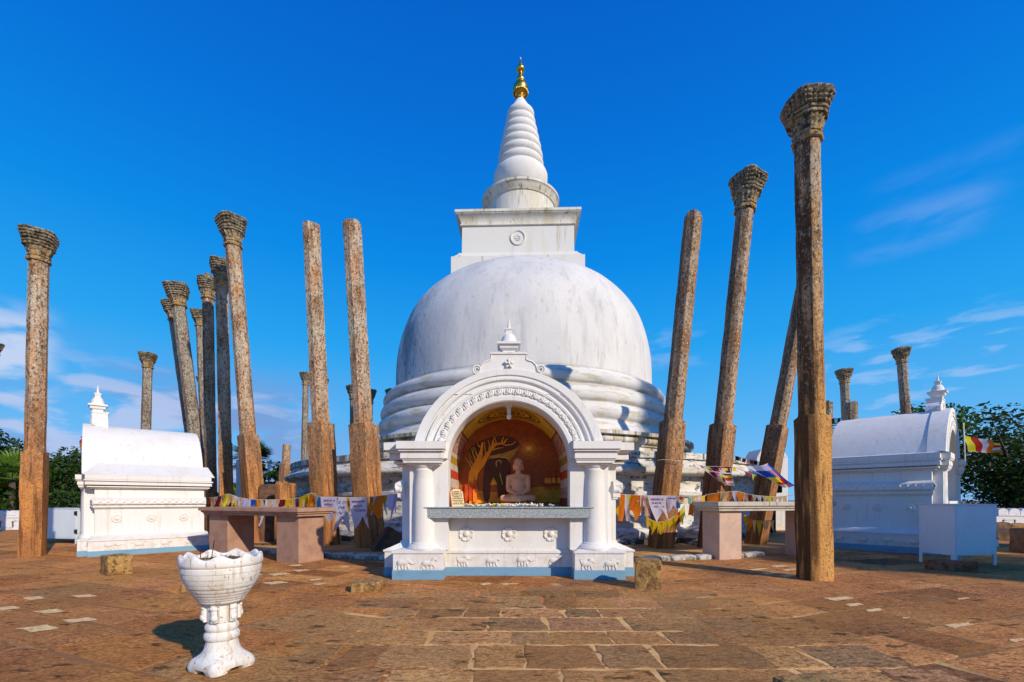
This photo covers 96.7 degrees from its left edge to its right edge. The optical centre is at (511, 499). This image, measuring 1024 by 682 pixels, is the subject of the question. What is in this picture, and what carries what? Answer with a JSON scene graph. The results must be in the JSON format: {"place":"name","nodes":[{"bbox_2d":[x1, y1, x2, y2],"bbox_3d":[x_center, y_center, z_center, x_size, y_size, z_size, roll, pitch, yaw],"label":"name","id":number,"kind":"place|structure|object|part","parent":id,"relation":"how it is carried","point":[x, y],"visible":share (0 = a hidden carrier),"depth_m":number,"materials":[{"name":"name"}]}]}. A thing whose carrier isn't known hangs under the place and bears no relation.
{"place":"outdoors","nodes":[
{"label":"outdoors","id":0,"kind":"place"},
{"bbox_2d":[0,530,1023,681],"bbox_3d":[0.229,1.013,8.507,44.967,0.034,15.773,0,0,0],"label":"paving","id":1,"kind":"structure","parent":0,"point":[739,630],"depth_m":3.67,"materials":[{"name":"stone"}]},
{"bbox_2d":[0,343,4,355],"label":"stone pillar","id":2,"kind":"structure","parent":1,"relation":"on","point":[2,346],"depth_m":13.47,"materials":[{"name":"grey stone"}]},
{"bbox_2d":[17,224,59,557],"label":"stone pillar","id":3,"kind":"structure","parent":1,"relation":"on","point":[40,245],"depth_m":7.97,"materials":[{"name":"orange stone"}]},
{"bbox_2d":[47,508,80,543],"bbox_3d":[-10.299,0.598,10.657,1.053,0.804,0.650,0,0,9],"label":"metal cabinet","id":4,"kind":"object","parent":1,"relation":"on","point":[63,523],"visible":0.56,"depth_m":10.34,"materials":[{"name":"white metal"}]},
{"bbox_3d":[-10.335,0.547,10.365,0.973,0.625,0.005,0,0,9],"label":"door panel","id":5,"kind":"part","parent":4,"relation":"part of","materials":[{"name":"white metal"}]},
{"bbox_2d":[100,553,132,575],"bbox_3d":[-5.323,0.873,6.121,0.326,0.280,0.280,0,0,33],"label":"stone block","id":6,"kind":"object","parent":1,"relation":"on","point":[116,564],"depth_m":6.03,"materials":[{"name":"beige stone"}]},
{"bbox_2d":[75,386,214,556],"bbox_3d":[-7.833,-0.632,9.687,2.050,3.348,3.306,0,0,-42],"label":"image shrine","id":7,"kind":"object","parent":1,"relation":"on","point":[142,491],"visible":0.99,"depth_m":8.65,"materials":[{"name":"white paint"}]},
{"bbox_2d":[138,351,157,429],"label":"stone pillar","id":8,"kind":"structure","parent":1,"relation":"on","point":[148,360],"depth_m":14.20,"materials":[{"name":"grey stone"}]},
{"bbox_2d":[180,584,187,591],"bbox_3d":[-3.583,0.966,5.001,0.086,0.079,0.094,0,0,-23],"label":"stone block","id":9,"kind":"object","parent":1,"relation":"on","point":[182,587],"depth_m":4.95,"materials":[{"name":"beige stone"}]},
{"bbox_2d":[190,308,203,444],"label":"stone pillar","id":10,"kind":"structure","parent":1,"relation":"on","point":[196,313],"depth_m":15.37,"materials":[{"name":"grey stone"}]},
{"bbox_2d":[177,548,262,677],"bbox_3d":[-1.720,0.655,2.700,0.428,0.690,0.428,0,0,-20],"label":"incense urn","id":11,"kind":"object","parent":1,"relation":"on","point":[218,585],"visible":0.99,"depth_m":2.61,"materials":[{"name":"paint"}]},
{"bbox_2d":[257,548,273,553],"bbox_3d":[-4.659,0.971,8.612,0.464,0.106,0.178,0,0,28],"label":"kerb stone","id":12,"kind":"object","parent":1,"relation":"on","point":[266,550],"visible":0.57,"depth_m":8.51,"materials":[{"name":"white stone"}]},
{"bbox_2d":[198,506,334,562],"bbox_3d":[-4.269,0.581,7.862,2.490,0.898,0.740,0,0,25],"label":"stone table","id":13,"kind":"object","parent":1,"relation":"on","point":[300,534],"visible":0.88,"depth_m":7.49,"materials":[{"name":"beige stone"}]},
{"bbox_2d":[307,493,396,534],"bbox_3d":[-2.862,0.251,8.075,2.103,0.752,0.186,0,0,24],"label":"bunting","id":14,"kind":"object","parent":13,"relation":"hanging from","point":[358,506],"visible":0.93,"depth_m":8.08,"materials":[{"name":"fabric"}]},
{"bbox_2d":[278,444,290,482],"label":"stone pillar","id":15,"kind":"structure","parent":1,"relation":"on","point":[284,468],"depth_m":21.85,"materials":[{"name":"orange stone"}]},
{"bbox_2d":[299,371,309,459],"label":"stone pillar","id":16,"kind":"structure","parent":1,"relation":"on","point":[305,377],"depth_m":21.88,"materials":[{"name":"grey stone"}]},
{"bbox_2d":[324,552,331,556],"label":"kerb stone","id":17,"kind":"object","parent":1,"relation":"on","point":[326,554],"visible":0.23,"depth_m":7.89,"materials":[{"name":"white stone"}]},
{"bbox_2d":[330,552,354,558],"bbox_3d":[-2.913,0.970,7.859,0.466,0.108,0.175,0,0,18],"label":"kerb stone","id":18,"kind":"object","parent":1,"relation":"on","point":[343,555],"visible":0.84,"depth_m":7.78,"materials":[{"name":"stone"}]},
{"bbox_2d":[351,579,382,592],"bbox_3d":[-1.597,0.954,5.021,0.330,0.127,0.231,0,0,-12],"label":"stone block","id":19,"kind":"object","parent":1,"relation":"on","point":[367,585],"depth_m":4.92,"materials":[{"name":"beige stone"}]},
{"bbox_2d":[354,553,379,559],"bbox_3d":[-2.458,0.970,7.725,0.462,0.104,0.176,0,0,16],"label":"kerb stone","id":20,"kind":"object","parent":1,"relation":"on","point":[367,556],"visible":0.82,"depth_m":7.64,"materials":[{"name":"white stone"}]},
{"bbox_2d":[378,554,384,559],"bbox_3d":[-2.001,0.971,7.599,0.464,0.106,0.178,0,0,13],"label":"kerb stone","id":21,"kind":"object","parent":1,"relation":"on","point":[381,557],"visible":0.23,"depth_m":7.56,"materials":[{"name":"white stone"}]},
{"bbox_2d":[383,319,634,579],"bbox_3d":[-0.040,-0.665,6.745,3.307,3.430,2.210,0,0,0],"label":"image shrine","id":22,"kind":"object","parent":1,"relation":"on","point":[472,442],"visible":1,"depth_m":5.86,"materials":[{"name":"white paint"}]},
{"bbox_2d":[449,488,464,506],"bbox_3d":[-0.730,-0.030,6.046,0.210,0.259,0.024,0,-14,-38],"label":"notice board","id":23,"kind":"object","parent":22,"relation":"on","point":[456,497],"visible":0.98,"depth_m":6.03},
{"bbox_2d":[506,405,511,419],"bbox_3d":[-0.040,-1.164,6.065,0.090,0.196,0.090,0,0,0],"label":"ceiling lamp","id":24,"kind":"object","parent":22,"relation":"hanging from","point":[508,407],"visible":1,"depth_m":6.04,"materials":[{"name":"white plastic"}]},
{"bbox_2d":[500,458,536,505],"bbox_3d":[0.087,-0.256,6.667,0.546,0.712,0.347,0,0,0],"label":"seated statue","id":25,"kind":"object","parent":22,"relation":"on","point":[518,481],"visible":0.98,"depth_m":6.65,"materials":[{"name":"pink stone"}]},
{"bbox_2d":[0,564,1023,641],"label":"pale floor patches","id":26,"kind":"object","parent":1,"relation":"on","point":[48,627],"visible":0.88,"depth_m":4.24,"materials":[{"name":"stone"}]},
{"bbox_2d":[635,558,660,589],"bbox_3d":[1.544,0.843,5.180,0.287,0.345,0.265,0,0,14],"label":"stone block","id":27,"kind":"object","parent":1,"relation":"on","point":[647,573],"depth_m":5.06,"materials":[{"name":"beige stone"}]},
{"bbox_2d":[642,555,669,560],"bbox_3d":[2.367,0.970,7.499,0.462,0.104,0.176,0,0,-10],"label":"kerb stone","id":28,"kind":"object","parent":1,"relation":"on","point":[663,558],"visible":0.59,"depth_m":7.44,"materials":[{"name":"white stone"}]},
{"bbox_2d":[669,554,695,560],"bbox_3d":[2.844,0.970,7.593,0.466,0.108,0.176,0,0,-13],"label":"kerb stone","id":29,"kind":"object","parent":1,"relation":"on","point":[679,557],"visible":0.81,"depth_m":7.52,"materials":[{"name":"white stone"}]},
{"bbox_2d":[695,554,714,559],"bbox_3d":[3.312,0.971,7.710,0.464,0.106,0.178,0,0,-16],"label":"kerb stone","id":30,"kind":"object","parent":1,"relation":"on","point":[704,556],"visible":0.59,"depth_m":7.61,"materials":[{"name":"white stone"}]},
{"bbox_2d":[742,551,764,556],"bbox_3d":[4.234,0.970,8.015,0.466,0.108,0.175,0,0,-21],"label":"kerb stone","id":31,"kind":"object","parent":1,"relation":"on","point":[754,554],"visible":0.76,"depth_m":7.94,"materials":[{"name":"white stone"}]},
{"bbox_2d":[692,501,836,559],"bbox_3d":[4.454,0.532,8.030,2.460,0.995,0.660,0,0,-15],"label":"stone table","id":32,"kind":"object","parent":1,"relation":"on","point":[721,530],"visible":0.53,"depth_m":7.64,"materials":[{"name":"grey stone"}]},
{"bbox_2d":[616,494,705,521],"bbox_3d":[2.680,0.148,8.097,1.635,0.510,0.233,0,0,0],"label":"bunting","id":33,"kind":"object","parent":32,"relation":"hanging from","point":[657,505],"visible":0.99,"depth_m":8.09,"materials":[{"name":"fabric"}]},
{"bbox_2d":[646,504,685,534],"bbox_3d":[2.700,0.352,7.995,0.712,0.541,0.035,0,0,0],"label":"bunting","id":34,"kind":"object","parent":33,"relation":"hanging from","point":[676,519],"visible":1,"depth_m":8.00,"materials":[{"name":"fabric"}]},
{"bbox_2d":[705,491,791,501],"bbox_3d":[4.492,-0.015,8.654,1.527,0.302,0.106,0,0,18],"label":"bunting","id":35,"kind":"object","parent":32,"relation":"hanging from","point":[715,497],"visible":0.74,"depth_m":8.70,"materials":[{"name":"fabric"}]},
{"bbox_2d":[779,83,835,581],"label":"stone pillar","id":36,"kind":"structure","parent":1,"relation":"on","point":[803,117],"depth_m":5.59,"materials":[{"name":"brown stone"}]},
{"bbox_2d":[773,673,844,681],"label":"stone block","id":37,"kind":"object","parent":1,"relation":"on","point":[816,677],"depth_m":2.24,"materials":[{"name":"beige stone"}]},
{"bbox_2d":[834,367,853,417],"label":"stone pillar","id":38,"kind":"structure","parent":1,"relation":"on","point":[843,376],"depth_m":15.89,"materials":[{"name":"grey stone"}]},
{"bbox_2d":[843,400,857,420],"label":"stone pillar","id":39,"kind":"structure","parent":1,"relation":"on","point":[850,410],"depth_m":14.37,"materials":[{"name":"grey stone"}]},
{"bbox_2d":[832,374,965,554],"bbox_3d":[8.275,-0.760,9.877,3.306,3.628,2.050,0,0,-41],"label":"image shrine","id":40,"kind":"object","parent":1,"relation":"on","point":[890,473],"visible":0.78,"depth_m":8.96,"materials":[{"name":"white paint"}]},
{"bbox_2d":[832,418,842,428],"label":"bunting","id":41,"kind":"object","parent":40,"relation":"attached to","point":[836,420],"visible":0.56,"depth_m":10.96,"materials":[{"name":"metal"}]},
{"bbox_2d":[963,423,1002,460],"bbox_3d":[9.200,-1.126,8.900,0.761,0.751,0.090,0,0,0],"label":"flag","id":42,"kind":"object","parent":40,"relation":"attached to","point":[972,444],"visible":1,"depth_m":8.90,"materials":[{"name":"multicoloured fabric"}]},
{"bbox_2d":[890,346,911,413],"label":"stone pillar","id":43,"kind":"structure","parent":1,"relation":"on","point":[900,355],"depth_m":13.70,"materials":[{"name":"grey stone"}]},
{"bbox_2d":[925,559,978,571],"bbox_3d":[6.219,0.937,6.446,0.530,0.165,0.213,0,0,24],"label":"stone block","id":44,"kind":"object","parent":1,"relation":"on","point":[950,565],"depth_m":6.37,"materials":[{"name":"brown stone"}]},
{"bbox_2d":[917,504,998,564],"bbox_3d":[6.971,0.533,7.119,0.833,0.934,0.550,0,0,-11],"label":"metal cabinet","id":45,"kind":"object","parent":1,"relation":"on","point":[957,531],"visible":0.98,"depth_m":6.91,"materials":[{"name":"white metal"}]},
{"label":"door panel","id":46,"kind":"part","parent":45,"relation":"part of","materials":[{"name":"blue metal"}]},
{"bbox_2d":[997,528,1009,540],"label":"stone block","id":47,"kind":"structure","parent":1,"relation":"on","point":[1003,534],"depth_m":11.08,"materials":[{"name":"brown stone"}]},
{"bbox_2d":[997,522,1011,528],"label":"stone block","id":48,"kind":"structure","parent":47,"relation":"on","point":[1002,525],"depth_m":12.68,"materials":[{"name":"brown stone"}]},
{"bbox_2d":[1009,528,1023,552],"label":"stone block","id":49,"kind":"structure","parent":1,"relation":"on","point":[1016,542],"depth_m":8.60,"materials":[{"name":"brown stone"}]},
{"bbox_2d":[1011,523,1023,527],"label":"stone block","id":50,"kind":"structure","parent":49,"relation":"on","point":[1017,525],"depth_m":14.54,"materials":[{"name":"brown stone"}]},
{"bbox_2d":[0,0,1023,500],"label":"sky","id":51,"kind":"structure","parent":0,"point":[127,127],"materials":[{"name":"blue"}]},
{"bbox_2d":[254,530,784,559],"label":"sand floor","id":52,"kind":"structure","parent":0,"point":[775,543],"depth_m":9.03,"materials":[{"name":"brown sand"}]},
{"bbox_2d":[160,298,186,432],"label":"stone pillar","id":53,"kind":"structure","parent":52,"relation":"on","point":[166,306],"depth_m":14.15,"materials":[{"name":"grey stone"}]},
{"bbox_2d":[162,280,204,529],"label":"stone pillar","id":54,"kind":"structure","parent":52,"relation":"on","point":[177,293],"depth_m":13.07,"materials":[{"name":"grey stone"}]},
{"bbox_2d":[196,273,216,533],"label":"stone pillar","id":55,"kind":"structure","parent":52,"relation":"on","point":[206,285],"depth_m":12.78,"materials":[{"name":"grey stone"}]},
{"bbox_2d":[209,255,233,506],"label":"stone pillar","id":56,"kind":"structure","parent":52,"relation":"on","point":[217,264],"depth_m":11.67,"materials":[{"name":"orange stone"}]},
{"bbox_2d":[214,210,263,541],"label":"stone pillar","id":57,"kind":"structure","parent":52,"relation":"on","point":[231,226],"depth_m":10.47,"materials":[{"name":"orange stone"}]},
{"bbox_2d":[236,460,241,506],"bbox_3d":[-8.430,-0.125,14.350,0.380,2.250,0.300,0,0,0],"label":"white pylon","id":58,"kind":"object","parent":52,"relation":"on","point":[238,487],"visible":0.15,"depth_m":14.20,"materials":[{"name":"paint"}]},
{"bbox_2d":[258,484,274,541],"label":"stone block","id":59,"kind":"structure","parent":52,"relation":"on","point":[266,527],"depth_m":10.50,"materials":[{"name":"brown stone"}]},
{"bbox_2d":[274,481,295,543],"bbox_3d":[-5.021,0.369,10.099,0.425,1.561,0.425,0,0,25],"label":"stone stump","id":60,"kind":"object","parent":52,"relation":"on","point":[285,490],"visible":0.37,"depth_m":9.93,"materials":[{"name":"orange stone"}]},
{"bbox_2d":[302,220,339,545],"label":"stone pillar","id":61,"kind":"structure","parent":52,"relation":"on","point":[321,443],"depth_m":9.66,"materials":[{"name":"orange stone"}]},
{"bbox_2d":[208,493,314,527],"bbox_3d":[-5.085,0.215,8.960,2.919,0.690,0.284,0,0,21],"label":"bunting","id":62,"kind":"object","parent":61,"relation":"hanging from","point":[302,501],"visible":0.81,"depth_m":8.89,"materials":[{"name":"fabric"}]},
{"bbox_2d":[342,218,383,547],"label":"stone pillar","id":63,"kind":"structure","parent":52,"relation":"on","point":[365,464],"depth_m":9.17,"materials":[{"name":"orange stone"}]},
{"bbox_2d":[370,526,401,551],"bbox_3d":[-2.371,0.889,8.837,0.522,0.580,0.522,35,-19,-17],"label":"stone block","id":64,"kind":"object","parent":52,"relation":"on","point":[389,536],"depth_m":8.61,"materials":[{"name":"grey stone"}]},
{"bbox_2d":[284,57,770,544],"bbox_3d":[0.444,-8.195,18.000,17.041,18.611,17.059,0,0,0],"label":"stupa","id":65,"kind":"object","parent":52,"relation":"on","point":[576,324],"visible":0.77,"depth_m":13.78,"materials":[{"name":"paint"}]},
{"bbox_2d":[648,209,701,547],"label":"stone pillar","id":66,"kind":"structure","parent":52,"relation":"on","point":[670,450],"depth_m":9.09,"materials":[{"name":"brown stone"}]},
{"bbox_2d":[681,506,699,544],"bbox_3d":[4.150,0.540,10.020,0.600,0.920,0.600,0,0,-24],"label":"altar","id":67,"kind":"object","parent":52,"relation":"on","point":[691,534],"visible":0.29,"depth_m":9.97,"materials":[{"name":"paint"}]},
{"bbox_2d":[697,164,767,547],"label":"stone pillar","id":68,"kind":"structure","parent":52,"relation":"on","point":[747,183],"depth_m":9.11,"materials":[{"name":"brown stone"}]},
{"bbox_2d":[700,465,755,479],"bbox_3d":[4.235,-0.531,8.943,1.182,0.321,0.139,0,0,0],"label":"bunting","id":69,"kind":"object","parent":68,"relation":"hanging from","point":[749,474],"visible":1,"depth_m":8.90,"materials":[{"name":"fabric"}]},
{"bbox_2d":[700,466,734,485],"bbox_3d":[3.982,-0.467,8.850,0.684,0.391,0.090,0,0,0],"label":"flag","id":70,"kind":"object","parent":69,"relation":"attached to","point":[724,475],"visible":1,"depth_m":8.86,"materials":[{"name":"multicoloured fabric"}]},
{"bbox_2d":[742,512,773,534],"bbox_3d":[4.812,0.482,8.895,0.638,0.472,0.031,0,0,0],"label":"bunting","id":71,"kind":"object","parent":68,"relation":"hanging from","point":[750,521],"visible":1,"depth_m":8.89,"materials":[{"name":"fabric"}]},
{"bbox_2d":[745,449,787,529],"bbox_3d":[8.350,-0.310,15.000,1.000,2.620,0.800,0,0,0],"label":"white pylon","id":72,"kind":"object","parent":52,"relation":"on","point":[780,515],"visible":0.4,"depth_m":14.60,"materials":[{"name":"paint"}]},
{"bbox_2d":[744,289,796,544],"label":"stone pillar","id":73,"kind":"structure","parent":52,"relation":"on","point":[774,442],"depth_m":9.87,"materials":[{"name":"brown stone"}]},
{"bbox_2d":[735,456,758,464],"bbox_3d":[5.433,-0.885,10.213,0.099,0.287,0.917,0,0,-32],"label":"bunting","id":74,"kind":"object","parent":73,"relation":"hanging from","point":[744,460],"visible":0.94,"depth_m":10.35,"materials":[{"name":"fabric"}]},
{"bbox_2d":[770,511,775,531],"bbox_3d":[7.760,0.401,13.540,0.120,1.199,0.120,0,0,0],"label":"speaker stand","id":75,"kind":"object","parent":52,"relation":"on","point":[774,516],"visible":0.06,"depth_m":13.48,"materials":[{"name":"black metal"}]},
{"bbox_2d":[777,485,781,492],"bbox_3d":[7.760,-0.370,13.550,0.420,0.340,0.300,0,0,0],"label":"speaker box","id":76,"kind":"object","parent":75,"relation":"on","point":[779,489],"visible":0.15,"depth_m":13.40,"materials":[{"name":"black plastic"}]},
{"bbox_2d":[826,400,833,435],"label":"stone pillar","id":77,"kind":"structure","parent":52,"relation":"on","point":[829,408],"depth_m":12.84,"materials":[{"name":"grey stone"}]},
{"bbox_2d":[55,500,1001,507],"bbox_3d":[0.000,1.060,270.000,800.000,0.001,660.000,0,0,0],"label":"ground","id":78,"kind":"structure","parent":0,"point":[963,502],"depth_m":166.41,"materials":[{"name":"brown soil"}]},
{"bbox_2d":[0,510,18,529],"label":"parapet wall","id":79,"kind":"structure","parent":78,"relation":"on","point":[9,520],"depth_m":15.08,"materials":[{"name":"white paint"}]},
{"bbox_2d":[0,429,23,471],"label":"tree","id":80,"kind":"object","parent":78,"relation":"on","point":[9,446],"visible":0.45,"depth_m":21.70,"materials":[{"name":"green plant"}]},
{"bbox_2d":[0,447,53,510],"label":"palm tree","id":81,"kind":"object","parent":78,"relation":"on","point":[10,463],"visible":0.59,"depth_m":19.07,"materials":[{"name":"green plant"}]},
{"bbox_2d":[0,474,57,509],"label":"shrub","id":82,"kind":"object","parent":78,"relation":"on","point":[17,492],"visible":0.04,"depth_m":21.16,"materials":[{"name":"green plant"}]},
{"bbox_2d":[0,484,80,509],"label":"shrub","id":83,"kind":"object","parent":78,"relation":"on","point":[64,497],"visible":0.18,"depth_m":19.58,"materials":[{"name":"green plant"}]},
{"bbox_2d":[0,446,81,505],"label":"tree","id":84,"kind":"object","parent":78,"relation":"on","point":[66,469],"visible":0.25,"depth_m":24.57,"materials":[{"name":"green plant"}]},
{"bbox_2d":[217,476,266,496],"bbox_3d":[-15.134,-0.113,25.026,2.629,2.662,3.050,0,0,41],"label":"tree","id":85,"kind":"object","parent":78,"relation":"on","point":[234,485],"visible":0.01,"depth_m":24.51,"materials":[{"name":"green plant"}]},
{"bbox_2d":[233,440,275,472],"bbox_3d":[-15.389,-1.194,27.002,3.092,4.795,2.860,0,0,0],"label":"tree","id":86,"kind":"object","parent":78,"relation":"on","point":[265,451],"visible":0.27,"depth_m":26.94,"materials":[{"name":"green plant"}]},
{"bbox_2d":[264,460,272,480],"bbox_3d":[-13.891,-0.623,25.978,0.460,3.246,0.144,0,0,0],"label":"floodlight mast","id":87,"kind":"object","parent":78,"relation":"on","point":[269,467],"visible":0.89,"depth_m":25.97,"materials":[{"name":"metal"}]},
{"bbox_2d":[263,461,281,483],"bbox_3d":[-13.049,-0.450,24.818,2.054,3.348,1.759,0,0,27],"label":"tree","id":88,"kind":"object","parent":78,"relation":"on","point":[273,474],"visible":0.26,"depth_m":24.75,"materials":[{"name":"green plant"}]},
{"bbox_2d":[346,384,353,423],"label":"stone pillar","id":89,"kind":"structure","parent":78,"relation":"on","point":[349,389],"depth_m":24.30,"materials":[{"name":"grey stone"}]},
{"bbox_2d":[371,389,376,417],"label":"stone pillar","id":90,"kind":"structure","parent":78,"relation":"on","point":[373,392],"depth_m":25.32,"materials":[{"name":"grey stone"}]},
{"bbox_2d":[891,402,984,433],"bbox_3d":[18.271,-1.548,20.069,3.325,5.579,2.715,0,0,0],"label":"tree","id":91,"kind":"object","parent":78,"relation":"on","point":[962,413],"visible":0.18,"depth_m":19.41,"materials":[{"name":"green plant"}]},
{"bbox_2d":[958,401,1023,508],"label":"tree","id":92,"kind":"object","parent":78,"relation":"on","point":[990,462],"visible":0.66,"depth_m":23.69,"materials":[{"name":"green plant"}]},
{"bbox_2d":[961,427,1023,507],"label":"tree","id":93,"kind":"object","parent":78,"relation":"on","point":[975,494],"visible":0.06,"depth_m":28.17,"materials":[{"name":"green plant"}]},
{"bbox_2d":[973,452,1023,508],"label":"tree","id":94,"kind":"object","parent":78,"relation":"on","point":[1007,504],"visible":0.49,"depth_m":23.35,"materials":[{"name":"green plant"}]},
{"bbox_2d":[997,508,1023,522],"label":"parapet wall","id":95,"kind":"structure","parent":78,"relation":"on","point":[1012,515],"depth_m":15.71,"materials":[{"name":"white paint"}]},
{"bbox_2d":[748,463,793,487],"bbox_3d":[4.882,-0.456,8.600,0.877,0.466,0.120,0,0,0],"label":"flag","id":96,"kind":"object","parent":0,"point":[767,470],"visible":1,"depth_m":8.61,"materials":[{"name":"multicoloured fabric"}]}
]}

